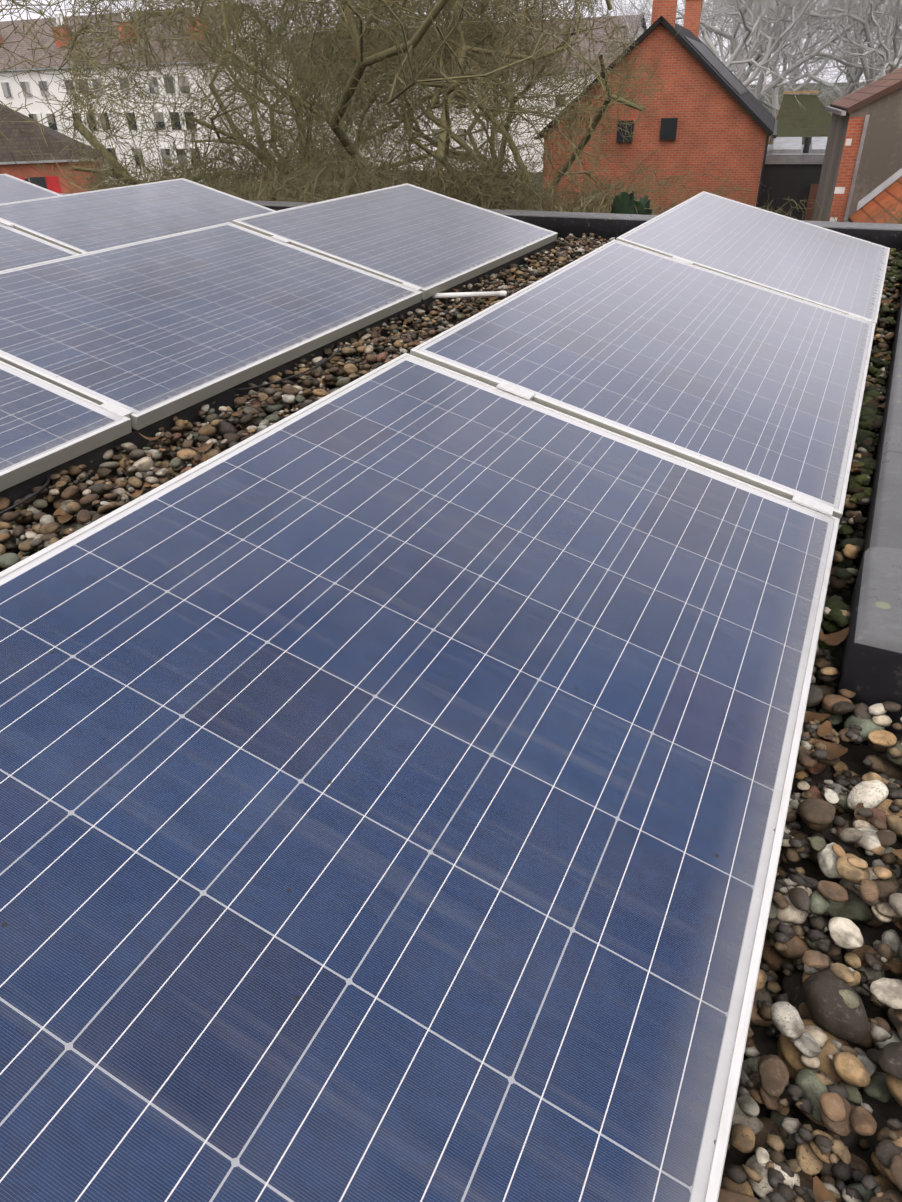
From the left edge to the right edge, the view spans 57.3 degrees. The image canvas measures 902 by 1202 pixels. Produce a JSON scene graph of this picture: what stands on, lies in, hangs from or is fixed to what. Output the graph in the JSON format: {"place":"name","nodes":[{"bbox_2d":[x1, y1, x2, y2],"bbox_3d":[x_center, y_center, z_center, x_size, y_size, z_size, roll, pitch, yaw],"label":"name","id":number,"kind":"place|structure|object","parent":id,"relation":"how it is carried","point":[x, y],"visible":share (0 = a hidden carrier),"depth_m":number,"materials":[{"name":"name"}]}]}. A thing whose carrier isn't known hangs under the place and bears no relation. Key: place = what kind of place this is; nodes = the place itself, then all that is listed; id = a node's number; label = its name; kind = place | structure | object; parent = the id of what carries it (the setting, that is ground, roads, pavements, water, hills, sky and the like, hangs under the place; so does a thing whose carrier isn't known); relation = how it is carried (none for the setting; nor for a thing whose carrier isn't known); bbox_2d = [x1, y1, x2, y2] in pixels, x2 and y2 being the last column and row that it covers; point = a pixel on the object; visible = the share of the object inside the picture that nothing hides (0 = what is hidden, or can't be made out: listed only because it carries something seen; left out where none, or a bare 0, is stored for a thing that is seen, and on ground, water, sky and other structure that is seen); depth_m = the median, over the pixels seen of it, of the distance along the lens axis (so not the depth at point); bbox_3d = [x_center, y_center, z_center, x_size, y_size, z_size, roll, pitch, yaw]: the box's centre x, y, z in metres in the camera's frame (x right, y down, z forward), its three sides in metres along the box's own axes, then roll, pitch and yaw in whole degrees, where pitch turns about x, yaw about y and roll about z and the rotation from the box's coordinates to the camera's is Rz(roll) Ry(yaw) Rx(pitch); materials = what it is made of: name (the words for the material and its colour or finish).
{"place":"outdoors","nodes":[
{"label":"outdoors","id":0,"kind":"place"},
{"bbox_2d":[0,2,297,185],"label":"white building","id":1,"kind":"structure","parent":0,"point":[10,88],"depth_m":75.29,"materials":[{"name":"grey concrete"}]},
{"bbox_2d":[0,275,901,1198],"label":"roof deck","id":2,"kind":"structure","parent":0,"point":[854,757],"depth_m":0.95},
{"bbox_2d":[0,0,901,84],"label":"sky","id":3,"kind":"structure","parent":0,"point":[24,15],"materials":[{"name":"white"}]},
{"bbox_2d":[285,14,646,171],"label":"white building","id":4,"kind":"structure","parent":0,"point":[587,54],"depth_m":77.16,"materials":[{"name":"grey tile"}]},
{"bbox_2d":[113,82,864,209],"bbox_3d":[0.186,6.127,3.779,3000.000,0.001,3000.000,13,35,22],"label":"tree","id":5,"kind":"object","parent":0,"point":[830,98],"depth_m":332.55,"materials":[{"name":"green plant"}]},
{"bbox_2d":[0,105,104,193],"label":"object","id":6,"kind":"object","parent":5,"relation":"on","point":[15,136],"visible":0.33,"depth_m":56.01,"materials":[{"name":"brick"}]},
{"bbox_2d":[84,150,205,189],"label":"twiggy shrub","id":7,"kind":"object","parent":5,"relation":"on","point":[123,173],"depth_m":11.83,"materials":[{"name":"brown plant"}]},
{"bbox_2d":[84,134,213,186],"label":"twiggy shrub","id":8,"kind":"object","parent":5,"relation":"on","point":[151,161],"depth_m":16.92,"materials":[{"name":"brown plant"}]},
{"bbox_2d":[86,133,270,197],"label":"twiggy shrub","id":9,"kind":"object","parent":5,"relation":"on","point":[214,174],"visible":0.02,"depth_m":13.93,"materials":[{"name":"brown plant"}]},
{"bbox_2d":[88,139,313,200],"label":"twiggy shrub","id":10,"kind":"object","parent":5,"relation":"on","point":[119,183],"depth_m":11.85,"materials":[{"name":"brown plant"}]},
{"bbox_2d":[137,137,283,186],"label":"twiggy shrub","id":11,"kind":"object","parent":5,"relation":"on","point":[222,170],"depth_m":14.79,"materials":[{"name":"brown plant"}]},
{"bbox_2d":[88,141,410,201],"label":"twiggy shrub","id":12,"kind":"object","parent":5,"relation":"on","point":[200,173],"visible":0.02,"depth_m":11.79,"materials":[{"name":"brown plant"}]},
{"bbox_2d":[138,134,381,199],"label":"twiggy shrub","id":13,"kind":"object","parent":5,"relation":"on","point":[230,166],"depth_m":14.46,"materials":[{"name":"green plant"}]},
{"bbox_2d":[52,0,485,198],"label":"tree","id":14,"kind":"object","parent":5,"relation":"on","point":[92,140],"visible":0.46,"depth_m":12.99,"materials":[{"name":"brown plant"}]},
{"bbox_2d":[125,135,457,202],"bbox_3d":[-1.738,-2.982,12.164,6.625,6.688,8.115,13,35,22],"label":"twiggy shrub","id":15,"kind":"object","parent":5,"relation":"on","point":[312,185],"visible":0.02,"depth_m":11.06,"materials":[{"name":"brown plant"}]},
{"bbox_2d":[86,142,509,206],"bbox_3d":[-2.862,-3.389,12.998,7.620,6.539,7.439,1,32,4],"label":"twiggy shrub","id":16,"kind":"object","parent":5,"relation":"on","point":[319,186],"visible":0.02,"depth_m":11.62,"materials":[{"name":"brown plant"}]},
{"bbox_2d":[48,0,560,183],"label":"tree","id":17,"kind":"object","parent":5,"relation":"on","point":[152,68],"visible":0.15,"depth_m":23.29,"materials":[{"name":"brown plant"}]},
{"bbox_2d":[178,0,439,196],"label":"tree","id":18,"kind":"object","parent":5,"relation":"on","point":[212,10],"visible":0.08,"depth_m":20.51,"materials":[{"name":"brown plant"}]},
{"bbox_2d":[0,0,664,201],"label":"tree","id":19,"kind":"object","parent":5,"relation":"on","point":[440,5],"visible":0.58,"depth_m":10.94,"materials":[{"name":"brown plant"}]},
{"bbox_2d":[133,135,575,211],"bbox_3d":[-1.395,-4.595,14.847,5.310,6.562,7.099,22,39,32],"label":"twiggy shrub","id":20,"kind":"object","parent":5,"relation":"on","point":[418,184],"visible":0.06,"depth_m":13.05,"materials":[{"name":"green plant"}]},
{"bbox_2d":[175,134,563,211],"bbox_3d":[-1.337,-5.348,16.076,7.364,6.531,7.092,13,35,22],"label":"twiggy shrub","id":21,"kind":"object","parent":5,"relation":"on","point":[286,161],"visible":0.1,"depth_m":14.52,"materials":[{"name":"brown plant"}]},
{"bbox_2d":[229,148,552,209],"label":"twiggy shrub","id":22,"kind":"object","parent":5,"relation":"on","point":[271,192],"visible":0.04,"depth_m":10.13,"materials":[{"name":"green plant"}]},
{"bbox_2d":[211,158,606,212],"bbox_3d":[-0.922,-2.445,11.353,6.694,6.592,9.448,-3,32,-2],"label":"twiggy shrub","id":23,"kind":"object","parent":5,"relation":"on","point":[298,188],"depth_m":8.47,"materials":[{"name":"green plant"}]},
{"bbox_2d":[162,0,664,205],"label":"tree","id":24,"kind":"object","parent":5,"relation":"on","point":[225,113],"visible":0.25,"depth_m":15.41,"materials":[{"name":"brown plant"}]},
{"bbox_2d":[180,0,680,214],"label":"tree","id":25,"kind":"object","parent":5,"relation":"on","point":[459,92],"visible":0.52,"depth_m":12.98,"materials":[{"name":"brown plant"}]},
{"bbox_2d":[203,138,659,212],"bbox_3d":[-0.550,-3.079,12.430,7.546,6.514,9.472,13,35,22],"label":"twiggy shrub","id":26,"kind":"object","parent":5,"relation":"on","point":[536,195],"visible":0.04,"depth_m":11.88,"materials":[{"name":"brown plant"}]},
{"bbox_2d":[215,0,656,198],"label":"tree","id":27,"kind":"object","parent":5,"relation":"on","point":[490,145],"visible":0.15,"depth_m":24.36,"materials":[{"name":"brown plant"}]},
{"bbox_2d":[241,144,670,212],"bbox_3d":[0.719,-4.675,15.060,7.195,6.382,7.712,-22,37,-29],"label":"twiggy shrub","id":28,"kind":"object","parent":5,"relation":"on","point":[474,159],"visible":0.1,"depth_m":13.08,"materials":[{"name":"brown plant"}]},
{"bbox_2d":[305,188,637,213],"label":"twiggy shrub","id":29,"kind":"object","parent":5,"relation":"on","point":[575,209],"depth_m":9.02,"materials":[{"name":"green plant"}]},
{"bbox_2d":[354,138,731,214],"bbox_3d":[0.506,-4.326,15.349,9.564,7.355,8.717,-22,37,-29],"label":"twiggy shrub","id":30,"kind":"object","parent":5,"relation":"on","point":[614,190],"visible":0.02,"depth_m":14.24,"materials":[{"name":"brown plant"}]},
{"bbox_2d":[378,165,712,213],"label":"twiggy shrub","id":31,"kind":"object","parent":5,"relation":"on","point":[637,194],"depth_m":12.44,"materials":[{"name":"brown plant"}]},
{"bbox_2d":[540,0,652,26],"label":"distant tree","id":32,"kind":"object","parent":5,"relation":"on","point":[632,6],"visible":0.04,"depth_m":89.79,"materials":[{"name":"grey plant"}]},
{"bbox_2d":[499,160,738,214],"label":"twiggy shrub","id":33,"kind":"object","parent":5,"relation":"on","point":[648,181],"visible":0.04,"depth_m":11.69,"materials":[{"name":"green plant"}]},
{"bbox_2d":[610,191,633,213],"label":"bush","id":34,"kind":"object","parent":5,"relation":"on","point":[623,202],"visible":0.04,"depth_m":9.15,"materials":[{"name":"green plant"}]},
{"bbox_2d":[464,167,803,219],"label":"twiggy shrub","id":35,"kind":"object","parent":5,"relation":"on","point":[744,201],"depth_m":14.53,"materials":[{"name":"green plant"}]},
{"bbox_2d":[634,195,651,214],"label":"bush","id":36,"kind":"object","parent":5,"relation":"on","point":[642,203],"visible":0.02,"depth_m":9.65,"materials":[{"name":"green plant"}]},
{"bbox_2d":[534,0,777,213],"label":"brick house","id":37,"kind":"structure","parent":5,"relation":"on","point":[719,110],"depth_m":29.05,"materials":[{"name":"brick"}]},
{"bbox_2d":[573,0,844,73],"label":"distant tree","id":38,"kind":"object","parent":5,"relation":"on","point":[643,22],"visible":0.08,"depth_m":73.64,"materials":[{"name":"grey plant"}]},
{"bbox_2d":[675,0,772,67],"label":"distant tree","id":39,"kind":"object","parent":5,"relation":"on","point":[740,36],"visible":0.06,"depth_m":94.95,"materials":[{"name":"grey plant"}]},
{"bbox_2d":[574,186,901,223],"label":"twiggy shrub","id":40,"kind":"object","parent":5,"relation":"on","point":[890,216],"depth_m":16.41,"materials":[{"name":"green plant"}]},
{"bbox_2d":[614,0,863,119],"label":"distant tree","id":41,"kind":"object","parent":5,"relation":"on","point":[744,62],"visible":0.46,"depth_m":49.96,"materials":[{"name":"grey plant"}]},
{"bbox_2d":[610,0,876,93],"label":"distant tree","id":42,"kind":"object","parent":5,"relation":"on","point":[706,39],"visible":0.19,"depth_m":60.65,"materials":[{"name":"grey plant"}]},
{"bbox_2d":[587,180,901,223],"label":"twiggy shrub","id":43,"kind":"object","parent":5,"relation":"on","point":[790,204],"visible":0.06,"depth_m":17.00,"materials":[{"name":"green plant"}]},
{"bbox_2d":[598,0,901,99],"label":"distant tree","id":44,"kind":"object","parent":5,"relation":"on","point":[733,42],"visible":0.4,"depth_m":53.85,"materials":[{"name":"grey plant"}]},
{"bbox_2d":[713,0,887,94],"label":"distant tree","id":45,"kind":"object","parent":5,"relation":"on","point":[789,64],"visible":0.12,"depth_m":71.64,"materials":[{"name":"grey plant"}]},
{"bbox_2d":[715,0,901,100],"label":"distant tree","id":46,"kind":"object","parent":5,"relation":"on","point":[871,73],"visible":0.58,"depth_m":51.52,"materials":[{"name":"grey plant"}]},
{"bbox_2d":[726,0,901,105],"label":"distant tree","id":47,"kind":"object","parent":5,"relation":"on","point":[856,71],"visible":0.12,"depth_m":74.51,"materials":[{"name":"grey plant"}]},
{"bbox_2d":[727,0,900,117],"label":"distant tree","id":48,"kind":"object","parent":5,"relation":"on","point":[774,102],"visible":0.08,"depth_m":85.21,"materials":[{"name":"grey plant"}]},
{"bbox_2d":[730,0,901,104],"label":"distant tree","id":49,"kind":"object","parent":5,"relation":"on","point":[851,79],"visible":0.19,"depth_m":62.16,"materials":[{"name":"grey plant"}]},
{"bbox_2d":[771,0,901,104],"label":"distant tree","id":50,"kind":"object","parent":5,"relation":"on","point":[834,66],"visible":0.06,"depth_m":83.30,"materials":[{"name":"grey plant"}]},
{"bbox_2d":[787,0,901,101],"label":"distant tree","id":51,"kind":"object","parent":5,"relation":"on","point":[890,64],"visible":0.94,"depth_m":45.77,"materials":[{"name":"grey plant"}]},
{"bbox_2d":[819,0,901,69],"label":"distant tree","id":52,"kind":"object","parent":5,"relation":"on","point":[898,66],"visible":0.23,"depth_m":63.68,"materials":[{"name":"grey plant"}]},
{"bbox_2d":[824,0,901,81],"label":"distant tree","id":53,"kind":"object","parent":5,"relation":"on","point":[881,25],"visible":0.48,"depth_m":52.60,"materials":[{"name":"grey plant"}]},
{"bbox_2d":[844,168,901,223],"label":"tiled roof","id":54,"kind":"structure","parent":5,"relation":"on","point":[887,198],"depth_m":21.47,"materials":[{"name":"orange tile"}]},
{"bbox_2d":[758,137,827,220],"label":"building","id":55,"kind":"structure","parent":0,"point":[792,167],"depth_m":35.45,"materials":[{"name":"black painted wood"},{"name":"zinc"}]},
{"bbox_2d":[768,91,831,144],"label":"mossy barn roof","id":56,"kind":"structure","parent":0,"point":[794,118],"depth_m":46.49,"materials":[{"name":"tile"}]},
{"bbox_2d":[812,67,901,221],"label":"house","id":57,"kind":"structure","parent":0,"point":[862,159],"depth_m":21.97,"materials":[{"name":"red brick"}]},
{"bbox_3d":[-6.589,2.899,3.259,14.808,6.315,14.470,13,35,22],"label":"roof","id":58,"kind":"object","parent":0,"visible":0},
{"bbox_2d":[0,241,554,525],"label":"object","id":59,"kind":"object","parent":58,"relation":"on","point":[23,489],"visible":0.06,"depth_m":2.41,"materials":[{"name":"black plastic"}]},
{"bbox_2d":[0,361,131,491],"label":"solar panel","id":60,"kind":"object","parent":59,"relation":"on","point":[45,425],"visible":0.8,"depth_m":2.08,"materials":[{"name":"blue glass"}]},
{"bbox_2d":[99,401,132,417],"bbox_3d":[-0.890,-0.496,2.194,0.086,0.052,0.036,13,35,22],"label":"clamp","id":61,"kind":"object","parent":59,"relation":"attached to","point":[116,409],"visible":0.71,"depth_m":2.18,"materials":[{"name":"metal"}]},
{"bbox_2d":[0,328,887,567],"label":"gravel","id":62,"kind":"structure","parent":58,"relation":"on","point":[99,495],"depth_m":2.17,"materials":[{"name":"gravel"}]},
{"bbox_2d":[0,476,49,514],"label":"cable","id":63,"kind":"object","parent":62,"relation":"on","point":[28,497],"visible":0.79,"depth_m":1.86,"materials":[{"name":"black rubber"}]},
{"bbox_2d":[236,343,339,390],"bbox_3d":[-0.518,-0.794,2.769,0.198,0.027,0.658,11,34,19],"label":"cable","id":64,"kind":"object","parent":62,"relation":"on","point":[308,370],"visible":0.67,"depth_m":2.62,"materials":[{"name":"black rubber"}]},
{"bbox_2d":[314,357,327,365],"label":"connectors","id":65,"kind":"object","parent":62,"relation":"on","point":[319,362],"visible":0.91,"depth_m":2.73,"materials":[{"name":"grey plastic"}]},
{"bbox_2d":[818,248,901,670],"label":"moss cushions","id":66,"kind":"object","parent":62,"relation":"on","point":[870,418],"visible":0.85,"depth_m":1.94,"materials":[{"name":"green plant"}]},
{"bbox_2d":[0,544,901,1201],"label":"gravel","id":67,"kind":"structure","parent":58,"relation":"on","point":[874,720],"depth_m":0.93,"materials":[{"name":"gravel"}]},
{"bbox_2d":[11,325,901,1201],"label":"gravel grit","id":68,"kind":"object","parent":58,"relation":"on","point":[843,1171],"visible":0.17,"depth_m":0.88,"materials":[{"name":"brown gravel"}]},
{"bbox_2d":[53,239,901,1201],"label":"leaf litter","id":69,"kind":"object","parent":58,"relation":"on","point":[833,751],"visible":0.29,"depth_m":1.35,"materials":[{"name":"brown plant"}]},
{"bbox_2d":[58,193,901,261],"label":"roof parapet","id":70,"kind":"structure","parent":58,"relation":"on","point":[606,226],"depth_m":4.98,"materials":[{"name":"black metal"}]},
{"bbox_2d":[361,233,901,357],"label":"gravel","id":71,"kind":"structure","parent":58,"relation":"on","point":[558,257],"depth_m":3.71,"materials":[{"name":"brown gravel"}]},
{"bbox_2d":[432,291,506,298],"bbox_3d":[0.049,-1.326,3.577,0.386,0.028,0.025,-4,32,-4],"label":"pvc conduit","id":72,"kind":"object","parent":71,"relation":"on","point":[474,294],"visible":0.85,"depth_m":3.57,"materials":[{"name":"white plastic"}]},
{"bbox_2d":[718,738,901,1201],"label":"gravel","id":73,"kind":"structure","parent":58,"relation":"on","point":[834,1016],"depth_m":0.82,"materials":[{"name":"gravel"}]},
{"bbox_2d":[834,547,901,742],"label":"roof parapet","id":74,"kind":"structure","parent":58,"relation":"on","point":[870,669],"depth_m":1.24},
{"bbox_2d":[850,282,901,745],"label":"roof parapet","id":75,"kind":"structure","parent":58,"relation":"on","point":[883,516],"depth_m":1.73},
{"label":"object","id":76,"kind":"object","parent":58,"relation":"on","visible":0},
{"bbox_2d":[848,312,871,321],"bbox_3d":[1.444,-0.991,2.928,0.086,0.052,0.036,13,35,22],"label":"clamp","id":77,"kind":"object","parent":76,"relation":"on","point":[861,317],"visible":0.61,"depth_m":2.92,"materials":[{"name":"metal"}]},
{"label":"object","id":78,"kind":"object","parent":58,"relation":"on","visible":0},
{"bbox_2d":[0,223,77,270],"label":"solar panel","id":79,"kind":"object","parent":78,"relation":"on","point":[18,248],"visible":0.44,"depth_m":4.07,"materials":[{"name":"blue glass"}]},
{"bbox_2d":[0,178,274,253],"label":"solar panel","id":80,"kind":"object","parent":78,"relation":"on","point":[84,222],"visible":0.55,"depth_m":4.76,"materials":[{"name":"blue glass"}]},
{"bbox_2d":[0,220,14,227],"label":"clamp","id":81,"kind":"object","parent":80,"relation":"attached to","point":[9,224],"visible":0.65,"depth_m":4.26,"materials":[{"name":"metal"}]},
{"bbox_3d":[0.700,-0.692,2.444,0.642,0.260,5.090,13,35,22],"label":"solar panel support","id":82,"kind":"object","parent":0,"visible":0},
{"bbox_2d":[0,353,839,1201],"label":"solar panel","id":83,"kind":"object","parent":82,"relation":"on","point":[398,757],"visible":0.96,"depth_m":0.88,"materials":[{"name":"blue glass"}]},
{"bbox_2d":[410,239,875,518],"bbox_3d":[0.696,-0.759,2.402,0.975,0.271,1.652,13,35,22],"label":"solar panel","id":84,"kind":"object","parent":82,"relation":"on","point":[760,387],"visible":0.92,"depth_m":2.14,"materials":[{"name":"blue glass"}]},
{"bbox_2d":[496,381,534,400],"bbox_3d":[0.139,-0.450,1.819,0.086,0.052,0.036,13,35,22],"label":"clamp","id":85,"kind":"object","parent":84,"relation":"attached to","point":[515,390],"visible":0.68,"depth_m":1.80,"materials":[{"name":"metal"}]},
{"bbox_2d":[792,493,833,515],"bbox_3d":[0.721,-0.182,1.659,0.086,0.052,0.036,13,35,22],"label":"clamp","id":86,"kind":"object","parent":84,"relation":"attached to","point":[813,504],"visible":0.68,"depth_m":1.65,"materials":[{"name":"metal"}]},
{"bbox_2d":[616,191,889,323],"bbox_3d":[1.421,-1.570,3.671,0.971,0.276,1.650,13,35,22],"label":"solar panel","id":87,"kind":"object","parent":82,"relation":"on","point":[821,266],"visible":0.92,"depth_m":3.50,"materials":[{"name":"blue glass"}]},
{"bbox_2d":[672,256,693,263],"bbox_3d":[0.863,-1.260,3.088,0.086,0.052,0.036,13,35,22],"label":"clamp","id":88,"kind":"object","parent":87,"relation":"attached to","point":[682,260],"visible":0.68,"depth_m":3.07,"materials":[{"name":"metal"}]},
{"bbox_3d":[-0.911,-0.999,2.984,0.642,0.278,5.090,13,35,22],"label":"solar panel support","id":89,"kind":"object","parent":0,"visible":0},
{"bbox_2d":[0,222,422,429],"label":"solar panel","id":90,"kind":"object","parent":89,"relation":"on","point":[149,331],"visible":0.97,"depth_m":2.78,"materials":[{"name":"blue glass"}]},
{"bbox_2d":[402,282,421,290],"bbox_3d":[-0.167,-1.305,3.463,0.086,0.052,0.036,13,35,22],"label":"clamp","id":91,"kind":"object","parent":90,"relation":"attached to","point":[409,285],"visible":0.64,"depth_m":3.45,"materials":[{"name":"metal"}]},
{"bbox_2d":[232,183,557,299],"bbox_3d":[-0.188,-1.884,4.206,0.972,0.274,1.651,13,35,22],"label":"solar panel","id":92,"kind":"object","parent":89,"relation":"on","point":[430,243],"visible":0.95,"depth_m":4.04,"materials":[{"name":"blue glass"}]},
{"bbox_2d":[271,235,290,243],"bbox_3d":[-0.748,-1.574,3.623,0.086,0.052,0.036,13,35,22],"label":"clamp","id":93,"kind":"object","parent":92,"relation":"attached to","point":[281,239],"visible":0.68,"depth_m":3.61,"materials":[{"name":"metal"}]},
{"bbox_3d":[-3.649,-2.136,4.918,0.643,0.278,3.420,13,35,22],"label":"solar panel support","id":94,"kind":"object","parent":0,"visible":0},
{"bbox_2d":[0,174,60,203],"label":"solar panel","id":95,"kind":"object","parent":94,"relation":"on","point":[13,189],"visible":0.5,"depth_m":6.03,"materials":[{"name":"grey glass"}]}
]}

